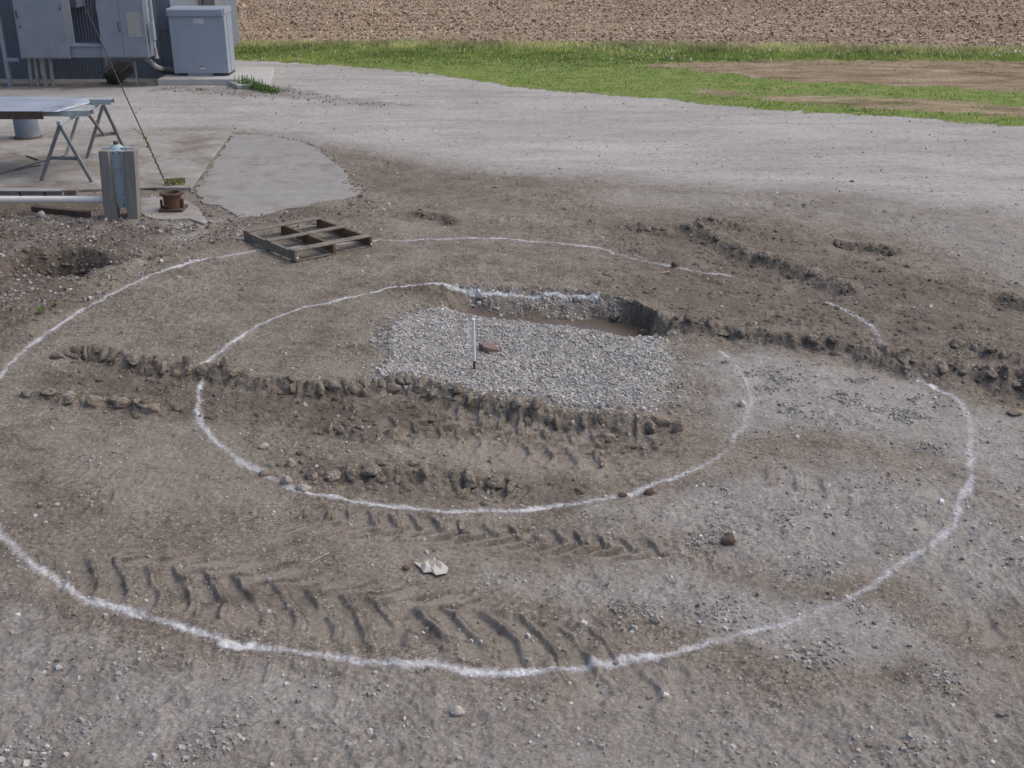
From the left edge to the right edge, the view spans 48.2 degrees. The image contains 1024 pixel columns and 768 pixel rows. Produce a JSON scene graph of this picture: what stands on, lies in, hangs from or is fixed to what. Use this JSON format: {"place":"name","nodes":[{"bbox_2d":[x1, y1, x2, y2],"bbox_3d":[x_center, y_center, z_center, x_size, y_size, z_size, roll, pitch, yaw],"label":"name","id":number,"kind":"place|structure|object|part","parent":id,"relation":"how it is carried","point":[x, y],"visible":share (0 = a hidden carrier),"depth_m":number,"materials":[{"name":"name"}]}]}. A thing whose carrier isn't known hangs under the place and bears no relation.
{"place":"outdoors","nodes":[
{"label":"outdoors","id":0,"kind":"place"},
{"bbox_2d":[0,362,969,767],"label":"patch gravel","id":1,"kind":"structure","parent":0,"point":[370,694],"depth_m":7.51,"materials":[{"name":"grey gravel"}]},
{"bbox_2d":[0,60,1023,767],"bbox_3d":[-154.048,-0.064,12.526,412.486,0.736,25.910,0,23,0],"label":"ground","id":2,"kind":"structure","parent":0,"point":[220,311],"depth_m":9.49,"materials":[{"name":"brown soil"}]},
{"bbox_2d":[0,188,64,195],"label":"steel beam","id":3,"kind":"structure","parent":2,"relation":"on","point":[31,192],"depth_m":18.36,"materials":[{"name":"grey metal"}]},
{"bbox_2d":[64,189,78,195],"bbox_3d":[-7.092,-3.089,18.446,0.198,0.084,0.140,0,23,0],"label":"wood block","id":4,"kind":"object","parent":3,"relation":"attached to","point":[71,192],"depth_m":18.39,"materials":[{"name":"wood"}]},
{"bbox_2d":[37,211,44,215],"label":"stone","id":5,"kind":"object","parent":2,"relation":"on","point":[41,213],"visible":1,"depth_m":17.89,"materials":[{"name":"grey stone"}]},
{"bbox_2d":[35,306,47,311],"bbox_3d":[-5.659,-0.889,13.773,0.134,0.078,0.113,-20,30,-39],"label":"weed","id":6,"kind":"object","parent":2,"relation":"on","point":[40,309],"visible":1,"depth_m":13.77,"materials":[{"name":"green plant"}]},
{"bbox_2d":[31,205,90,217],"bbox_3d":[-7.124,-2.724,18.088,1.138,0.110,0.100,9,25,21],"label":"timber plank","id":7,"kind":"object","parent":2,"relation":"on","point":[63,211],"visible":1,"depth_m":18.02,"materials":[{"name":"brown wood"}]},
{"bbox_2d":[63,391,74,396],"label":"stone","id":8,"kind":"object","parent":2,"relation":"on","point":[67,393],"visible":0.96,"depth_m":11.35,"materials":[{"name":"grey stone"}]},
{"bbox_2d":[84,395,104,407],"bbox_3d":[-4.108,0.180,11.271,0.209,0.152,0.140,0,23,0],"label":"mud clod","id":9,"kind":"object","parent":2,"relation":"on","point":[90,400],"visible":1,"depth_m":11.23,"materials":[{"name":"brown soil"}]},
{"bbox_2d":[0,131,231,191],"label":"concrete slab","id":10,"kind":"structure","parent":2,"relation":"on","point":[189,156],"depth_m":21.74,"materials":[{"name":"grey concrete"}]},
{"bbox_2d":[13,119,41,139],"bbox_3d":[-9.989,-5.432,23.507,0.538,0.740,0.538,0,23,0],"label":"bucket","id":11,"kind":"object","parent":10,"relation":"on","point":[26,129],"visible":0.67,"depth_m":23.40,"materials":[{"name":"blue paint"}]},
{"bbox_2d":[15,165,40,170],"bbox_3d":[-8.863,-3.953,20.942,0.068,0.022,0.529,15,27,31],"label":"metal rod","id":12,"kind":"object","parent":10,"relation":"on","point":[27,167],"visible":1,"depth_m":20.96,"materials":[{"name":"metal"}]},
{"bbox_2d":[0,155,63,173],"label":"metal rod","id":13,"kind":"object","parent":10,"relation":"on","point":[24,166],"visible":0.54,"depth_m":21.00,"materials":[{"name":"metal"}]},
{"bbox_2d":[39,105,124,181],"bbox_3d":[-7.769,-4.468,20.859,0.972,1.054,2.504,0,23,0],"label":"sawhorse","id":14,"kind":"object","parent":10,"relation":"on","point":[59,123],"visible":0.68,"depth_m":19.97,"materials":[{"name":"blue paint"}]},
{"bbox_2d":[43,108,93,115],"bbox_3d":[-10.869,-4.758,20.065,7.000,0.095,0.260,0,23,0],"label":"steel channel","id":15,"kind":"object","parent":14,"relation":"on","point":[78,112],"visible":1,"depth_m":19.95,"materials":[{"name":"blue paint"}]},
{"bbox_2d":[0,96,89,118],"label":"metal sheet","id":16,"kind":"object","parent":15,"relation":"on","point":[18,107],"visible":1,"depth_m":20.34,"materials":[{"name":"grey metal"}]},
{"bbox_2d":[85,98,114,104],"bbox_3d":[-10.878,-5.227,21.170,7.000,0.095,0.220,0,23,0],"label":"steel channel","id":17,"kind":"object","parent":14,"relation":"on","point":[101,101],"visible":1,"depth_m":21.08,"materials":[{"name":"blue paint"}]},
{"bbox_2d":[164,177,185,185],"bbox_3d":[-5.814,-3.485,19.732,0.359,0.104,0.110,-5,24,-12],"label":"cable anchor","id":18,"kind":"object","parent":10,"relation":"on","point":[175,181],"visible":1,"depth_m":19.75,"materials":[{"name":"yellow paint"}]},
{"bbox_2d":[81,0,166,181],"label":"guy wire","id":19,"kind":"object","parent":18,"relation":"attached to","point":[149,147],"visible":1,"depth_m":20.44,"materials":[{"name":"yellow paint"}]},
{"bbox_2d":[98,141,141,218],"bbox_3d":[-6.027,-3.137,17.774,0.597,1.239,0.460,0,23,0],"label":"valve stand","id":20,"kind":"object","parent":2,"relation":"on","point":[119,172],"visible":0.96,"depth_m":17.58,"materials":[{"name":"grey wood"}]},
{"bbox_2d":[0,196,102,202],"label":"white pipe","id":21,"kind":"object","parent":20,"relation":"attached to","point":[51,199],"visible":1,"depth_m":17.74,"materials":[{"name":"plastic"}]},
{"bbox_2d":[113,397,131,408],"bbox_3d":[-3.809,0.198,11.212,0.199,0.141,0.135,0,23,0],"label":"mud clod","id":22,"kind":"object","parent":2,"relation":"on","point":[121,402],"visible":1,"depth_m":11.17,"materials":[{"name":"brown soil"}]},
{"bbox_2d":[145,367,154,376],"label":"mud clod","id":23,"kind":"object","parent":2,"relation":"on","point":[149,371],"visible":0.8,"depth_m":12.04,"materials":[{"name":"brown soil"}]},
{"bbox_2d":[140,403,160,413],"bbox_3d":[-3.507,0.247,11.129,0.197,0.129,0.120,0,23,0],"label":"mud clod","id":24,"kind":"object","parent":2,"relation":"on","point":[152,408],"visible":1,"depth_m":11.09,"materials":[{"name":"brown soil"}]},
{"bbox_2d":[154,359,160,371],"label":"mud clod","id":25,"kind":"object","parent":2,"relation":"on","point":[157,365],"visible":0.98,"depth_m":12.03,"materials":[{"name":"soil"}]},
{"bbox_2d":[141,197,204,224],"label":"concrete slab","id":26,"kind":"structure","parent":2,"relation":"on","point":[191,212],"depth_m":18.05,"materials":[{"name":"grey concrete"}]},
{"bbox_2d":[159,189,187,211],"bbox_3d":[-5.384,-2.906,18.173,0.375,0.288,0.388,0,23,0],"label":"flanged pipe","id":27,"kind":"object","parent":26,"relation":"on","point":[173,200],"visible":1,"depth_m":18.07,"materials":[{"name":"metal"}]},
{"bbox_2d":[170,368,180,377],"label":"mud clod","id":28,"kind":"object","parent":2,"relation":"on","point":[175,372],"visible":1,"depth_m":12.00,"materials":[{"name":"brown soil"}]},
{"bbox_2d":[182,354,190,362],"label":"mud clod","id":29,"kind":"object","parent":2,"relation":"on","point":[186,358],"visible":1,"depth_m":12.11,"materials":[{"name":"soil"}]},
{"bbox_2d":[0,86,399,324],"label":"spoil gravel","id":30,"kind":"structure","parent":2,"relation":"on","point":[149,258],"depth_m":16.86,"materials":[{"name":"grey gravel"}]},
{"bbox_2d":[196,364,207,375],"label":"mud clod","id":31,"kind":"object","parent":2,"relation":"on","point":[201,370],"visible":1,"depth_m":11.95,"materials":[{"name":"brown soil"}]},
{"bbox_2d":[219,356,229,366],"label":"mud clod","id":32,"kind":"object","parent":2,"relation":"on","point":[224,361],"visible":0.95,"depth_m":11.98,"materials":[{"name":"brown soil"}]},
{"bbox_2d":[257,442,268,448],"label":"stone","id":33,"kind":"object","parent":2,"relation":"on","point":[263,445],"visible":1,"depth_m":10.37,"materials":[{"name":"beige stone"}]},
{"bbox_2d":[267,462,274,467],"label":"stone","id":34,"kind":"object","parent":2,"relation":"on","point":[270,464],"visible":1,"depth_m":10.02,"materials":[{"name":"grey stone"}]},
{"bbox_2d":[194,134,361,217],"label":"concrete slab","id":35,"kind":"structure","parent":2,"relation":"on","point":[246,190],"depth_m":20.31,"materials":[{"name":"grey concrete"}]},
{"bbox_2d":[286,458,295,467],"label":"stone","id":36,"kind":"object","parent":2,"relation":"on","point":[290,463],"visible":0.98,"depth_m":10.04,"materials":[{"name":"beige stone"}]},
{"bbox_2d":[243,217,371,261],"bbox_3d":[-2.951,-2.102,16.520,1.253,0.160,1.480,-18,29,-37],"label":"wooden pallet","id":37,"kind":"object","parent":2,"relation":"on","point":[288,232],"visible":1,"depth_m":16.41,"materials":[{"name":"brown wood"}]},
{"bbox_2d":[347,382,362,396],"bbox_3d":[-1.575,0.077,11.593,0.161,0.190,0.138,-15,27,-32],"label":"mud clod","id":38,"kind":"object","parent":2,"relation":"on","point":[356,388],"visible":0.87,"depth_m":11.55,"materials":[{"name":"brown soil"}]},
{"bbox_2d":[361,386,371,397],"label":"mud clod","id":39,"kind":"object","parent":2,"relation":"on","point":[366,392],"visible":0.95,"depth_m":11.53,"materials":[{"name":"brown soil"}]},
{"bbox_2d":[386,382,401,393],"bbox_3d":[-1.209,0.066,11.702,0.207,0.169,0.146,0,23,0],"label":"mud clod","id":40,"kind":"object","parent":2,"relation":"on","point":[393,387],"visible":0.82,"depth_m":11.64,"materials":[{"name":"brown soil"}]},
{"bbox_2d":[402,564,410,569],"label":"stone","id":41,"kind":"object","parent":2,"relation":"on","point":[405,567],"visible":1,"depth_m":8.50,"materials":[{"name":"brown stone"}]},
{"bbox_2d":[414,557,447,574],"bbox_3d":[-0.591,1.348,8.519,0.186,0.044,0.270,-12,26,-26],"label":"plastic scrap","id":42,"kind":"object","parent":2,"relation":"on","point":[434,566],"visible":1,"depth_m":8.49,"materials":[{"name":"white plastic"}]},
{"bbox_2d":[451,705,464,716],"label":"stone","id":43,"kind":"object","parent":2,"relation":"on","point":[457,710],"visible":1,"depth_m":6.99,"materials":[{"name":"beige stone"}]},
{"bbox_2d":[194,282,752,513],"bbox_3d":[-0.434,-0.079,12.090,5.904,0.278,6.189,0,23,0],"label":"painted circle","id":44,"kind":"object","parent":2,"relation":"on","point":[473,291],"visible":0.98,"depth_m":11.07,"materials":[{"name":"white paint"}]},
{"bbox_2d":[258,469,273,476],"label":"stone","id":45,"kind":"object","parent":44,"relation":"on","point":[266,473],"visible":1,"depth_m":9.89,"materials":[{"name":"stone"}]},
{"bbox_2d":[280,475,292,484],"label":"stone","id":46,"kind":"object","parent":44,"relation":"on","point":[286,480],"visible":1,"depth_m":9.73,"materials":[{"name":"beige stone"}]},
{"bbox_2d":[296,484,311,491],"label":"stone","id":47,"kind":"object","parent":44,"relation":"on","point":[303,487],"visible":1,"depth_m":9.63,"materials":[{"name":"beige stone"}]},
{"bbox_2d":[618,492,626,497],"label":"mud clod","id":48,"kind":"object","parent":44,"relation":"on","point":[622,494],"visible":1,"depth_m":9.57,"materials":[{"name":"brown soil"}]},
{"bbox_2d":[644,488,654,495],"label":"mud clod","id":49,"kind":"object","parent":44,"relation":"on","point":[649,492],"visible":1,"depth_m":9.59,"materials":[{"name":"brown soil"}]},
{"bbox_2d":[0,237,973,676],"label":"painted circle","id":50,"kind":"object","parent":2,"relation":"on","point":[464,671],"visible":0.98,"depth_m":7.65,"materials":[{"name":"white paint"}]},
{"bbox_2d":[671,261,678,267],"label":"mud clod","id":51,"kind":"object","parent":50,"relation":"on","point":[674,264],"visible":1,"depth_m":15.42,"materials":[{"name":"brown soil"}]},
{"bbox_2d":[0,173,1020,610],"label":"mud crumbs","id":52,"kind":"object","parent":2,"relation":"on","point":[170,387],"visible":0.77,"depth_m":14.07,"materials":[{"name":"brown soil"}]},
{"bbox_2d":[0,158,1023,541],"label":"mud lumps","id":53,"kind":"object","parent":2,"relation":"on","point":[412,462],"visible":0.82,"depth_m":12.91,"materials":[{"name":"brown soil"}]},
{"bbox_2d":[20,215,1022,492],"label":"pressed mud","id":54,"kind":"structure","parent":2,"relation":"on","point":[514,405],"depth_m":11.63,"materials":[{"name":"brown soil"}]},
{"bbox_2d":[376,313,676,411],"bbox_3d":[0.099,-0.239,12.501,3.493,0.322,2.323,8,24,18],"label":"gravel pad","id":55,"kind":"object","parent":2,"relation":"on","point":[563,357],"visible":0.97,"depth_m":12.17,"materials":[{"name":"grey gravel"}]},
{"bbox_2d":[472,318,475,369],"bbox_3d":[-0.399,-0.366,11.960,0.038,0.665,0.038,0,23,0],"label":"marker stake","id":56,"kind":"object","parent":55,"relation":"on","point":[473,343],"visible":0.88,"depth_m":11.92,"materials":[{"name":"metal"}]},
{"bbox_2d":[479,342,498,353],"bbox_3d":[-0.255,-0.396,12.554,0.211,0.132,0.162,-15,27,-32],"label":"stone block","id":57,"kind":"object","parent":55,"relation":"on","point":[485,347],"depth_m":12.51,"materials":[{"name":"pink stone"}]},
{"bbox_2d":[523,417,531,425],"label":"mud clod","id":58,"kind":"object","parent":2,"relation":"on","point":[526,420],"visible":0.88,"depth_m":11.00,"materials":[{"name":"soil"}]},
{"bbox_2d":[545,414,554,422],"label":"mud clod","id":59,"kind":"object","parent":2,"relation":"on","point":[549,418],"visible":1,"depth_m":10.93,"materials":[{"name":"brown soil"}]},
{"bbox_2d":[467,309,649,336],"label":"water","id":60,"kind":"structure","parent":2,"relation":"on","point":[622,329],"depth_m":14.06,"materials":[{"name":"liquid"}]},
{"bbox_2d":[596,433,614,442],"bbox_3d":[0.863,0.505,10.682,0.189,0.134,0.131,0,23,0],"label":"mud clod","id":61,"kind":"object","parent":2,"relation":"on","point":[608,437],"visible":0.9,"depth_m":10.63,"materials":[{"name":"brown soil"}]},
{"bbox_2d":[638,329,648,335],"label":"mud clod","id":62,"kind":"object","parent":2,"relation":"on","point":[643,332],"visible":0.51,"depth_m":13.66,"materials":[{"name":"brown soil"}]},
{"bbox_2d":[651,614,659,623],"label":"stone","id":63,"kind":"object","parent":2,"relation":"on","point":[655,618],"visible":1,"depth_m":7.89,"materials":[{"name":"grey stone"}]},
{"bbox_2d":[654,415,671,426],"bbox_3d":[1.422,0.375,10.827,0.174,0.157,0.107,0,23,0],"label":"mud clod","id":64,"kind":"object","parent":2,"relation":"on","point":[661,421],"visible":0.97,"depth_m":10.78,"materials":[{"name":"brown soil"}]},
{"bbox_2d":[671,419,683,432],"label":"mud clod","id":65,"kind":"object","parent":2,"relation":"on","point":[677,425],"visible":0.96,"depth_m":10.70,"materials":[{"name":"brown soil"}]},
{"bbox_2d":[720,532,735,545],"bbox_3d":[1.668,1.199,8.854,0.121,0.107,0.115,0,23,0],"label":"mud clod","id":66,"kind":"object","parent":2,"relation":"on","point":[727,538],"visible":1,"depth_m":8.82,"materials":[{"name":"brown soil"}]},
{"bbox_2d":[738,400,746,406],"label":"stone","id":67,"kind":"object","parent":2,"relation":"on","point":[742,403],"visible":1,"depth_m":11.24,"materials":[{"name":"grey stone"}]},
{"bbox_2d":[1007,408,1023,415],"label":"mud clod","id":68,"kind":"object","parent":2,"relation":"on","point":[1014,412],"visible":1,"depth_m":11.06,"materials":[{"name":"brown soil"}]},
{"bbox_2d":[0,60,1023,219],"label":"gravel road","id":69,"kind":"structure","parent":0,"point":[982,194],"depth_m":24.44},
{"bbox_2d":[27,59,33,85],"bbox_3d":[-12.762,-8.270,30.362,0.157,0.803,0.100,0,23,0],"label":"conduit pipe","id":70,"kind":"object","parent":69,"relation":"on","point":[29,64],"visible":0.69,"depth_m":30.33,"materials":[{"name":"grey metal"}]},
{"bbox_2d":[33,59,39,85],"bbox_3d":[-12.595,-8.270,30.362,0.126,0.799,0.100,0,23,0],"label":"conduit pipe","id":71,"kind":"object","parent":69,"relation":"on","point":[36,72],"visible":0.76,"depth_m":30.33,"materials":[{"name":"grey metal"}]},
{"bbox_2d":[39,59,47,85],"bbox_3d":[-12.411,-8.270,30.362,0.160,0.800,0.145,0,23,0],"label":"conduit pipe","id":72,"kind":"object","parent":69,"relation":"on","point":[42,64],"visible":0.81,"depth_m":30.31,"materials":[{"name":"grey metal"}]},
{"bbox_2d":[48,59,55,85],"bbox_3d":[-12.197,-8.270,30.362,0.123,0.799,0.100,0,23,0],"label":"conduit pipe","id":73,"kind":"object","parent":69,"relation":"on","point":[51,72],"visible":0.76,"depth_m":30.33,"materials":[{"name":"grey metal"}]},
{"bbox_2d":[0,16,137,86],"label":"cabinet frame","id":74,"kind":"object","parent":69,"relation":"on","point":[6,60],"visible":1,"depth_m":30.04,"materials":[{"name":"grey metal"}]},
{"bbox_2d":[12,0,74,58],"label":"electrical cabinet","id":75,"kind":"object","parent":74,"relation":"attached to","point":[44,29],"visible":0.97,"depth_m":29.67,"materials":[{"name":"grey metal"}]},
{"bbox_3d":[-12.197,-9.653,29.443,1.224,2.437,0.049,0,23,0],"label":"door","id":76,"kind":"part","parent":75,"relation":"part of","materials":[{"name":"grey metal"}]},
{"bbox_2d":[70,43,102,57],"bbox_3d":[-11.125,-8.776,30.142,0.840,0.335,0.390,0,23,0],"label":"sill box","id":77,"kind":"object","parent":75,"relation":"attached to","point":[86,50],"visible":0.75,"depth_m":30.00,"materials":[{"name":"grey metal"}]},
{"bbox_2d":[95,0,154,57],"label":"electrical cabinet","id":78,"kind":"object","parent":74,"relation":"attached to","point":[124,28],"visible":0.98,"depth_m":29.66,"materials":[{"name":"grey metal"}]},
{"bbox_3d":[-10.399,-9.652,29.426,0.551,2.425,0.082,0,23,0],"label":"door","id":79,"kind":"part","parent":78,"relation":"part of","materials":[{"name":"grey metal"}]},
{"bbox_3d":[-9.807,-9.660,29.443,0.618,2.425,0.044,0,23,0],"label":"door","id":80,"kind":"part","parent":78,"relation":"part of","materials":[{"name":"grey metal"}]},
{"bbox_2d":[148,0,158,58],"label":"conduit run","id":81,"kind":"object","parent":78,"relation":"attached to","point":[152,30],"visible":1,"depth_m":29.73,"materials":[{"name":"grey metal"}]},
{"bbox_2d":[99,59,136,84],"bbox_3d":[-10.565,-8.368,30.728,0.513,0.607,0.942,12,26,26],"label":"chute","id":82,"kind":"object","parent":69,"relation":"on","point":[124,70],"visible":0.99,"depth_m":30.66,"materials":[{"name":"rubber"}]},
{"bbox_2d":[0,0,239,78],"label":"steel building","id":83,"kind":"structure","parent":69,"relation":"on","point":[82,68],"depth_m":31.43,"materials":[{"name":"grey metal"}]},
{"bbox_2d":[69,0,84,7],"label":"junction box","id":84,"kind":"object","parent":83,"relation":"attached to","point":[76,3],"visible":0.8,"depth_m":30.22,"materials":[{"name":"grey metal"}]},
{"bbox_2d":[157,73,247,85],"bbox_3d":[-8.348,-8.213,31.037,2.147,0.266,1.250,0,23,0],"label":"concrete pad","id":85,"kind":"object","parent":69,"relation":"on","point":[175,79],"visible":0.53,"depth_m":30.46,"materials":[{"name":"grey concrete"}]},
{"bbox_2d":[150,58,174,73],"bbox_3d":[-9.612,-8.564,30.831,0.513,0.580,0.996,9,25,20],"label":"flexible conduit","id":86,"kind":"object","parent":85,"relation":"on","point":[166,72],"visible":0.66,"depth_m":31.25,"materials":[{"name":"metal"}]},
{"bbox_2d":[145,58,173,71],"bbox_3d":[-9.433,-8.540,30.656,0.432,0.510,1.278,2,23,6],"label":"flexible conduit","id":87,"kind":"object","parent":86,"relation":"on","point":[152,63],"visible":0.96,"depth_m":30.22,"materials":[{"name":"grey metal"}]},
{"bbox_2d":[166,6,235,75],"bbox_3d":[-8.375,-9.273,30.960,1.523,1.737,0.948,0,23,0],"label":"transformer","id":88,"kind":"object","parent":85,"relation":"on","point":[201,37],"visible":1,"depth_m":30.61,"materials":[{"name":"grey metal"}]},
{"bbox_2d":[202,0,217,5],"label":"post","id":89,"kind":"object","parent":69,"relation":"on","point":[210,2],"depth_m":33.84,"materials":[{"name":"grey wood"}]},
{"bbox_2d":[229,67,274,88],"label":"concrete ramp","id":90,"kind":"structure","parent":69,"relation":"on","point":[264,74],"depth_m":31.60,"materials":[{"name":"grey concrete"}]},
{"bbox_2d":[231,74,284,93],"bbox_3d":[-6.650,-7.839,29.824,2.304,0.333,0.849,21,31,40],"label":"weed","id":91,"kind":"object","parent":69,"relation":"on","point":[268,88],"visible":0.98,"depth_m":29.73,"materials":[{"name":"green plant"}]},
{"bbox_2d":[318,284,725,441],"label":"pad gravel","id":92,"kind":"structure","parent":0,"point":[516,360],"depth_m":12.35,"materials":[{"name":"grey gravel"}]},
{"bbox_2d":[234,37,1023,125],"bbox_3d":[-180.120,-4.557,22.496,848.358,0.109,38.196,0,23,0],"label":"verge","id":93,"kind":"structure","parent":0,"point":[877,72],"depth_m":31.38,"materials":[{"name":"plant"}]},
{"bbox_2d":[261,42,1020,64],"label":"seed heads","id":94,"kind":"object","parent":93,"relation":"on","point":[691,58],"visible":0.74,"depth_m":36.08,"materials":[{"name":"beige plant"}]},
{"bbox_2d":[236,0,1023,48],"bbox_3d":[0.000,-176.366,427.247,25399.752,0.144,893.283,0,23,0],"label":"field","id":95,"kind":"structure","parent":0,"point":[600,13],"depth_m":45.80,"materials":[{"name":"soil"}]}
]}

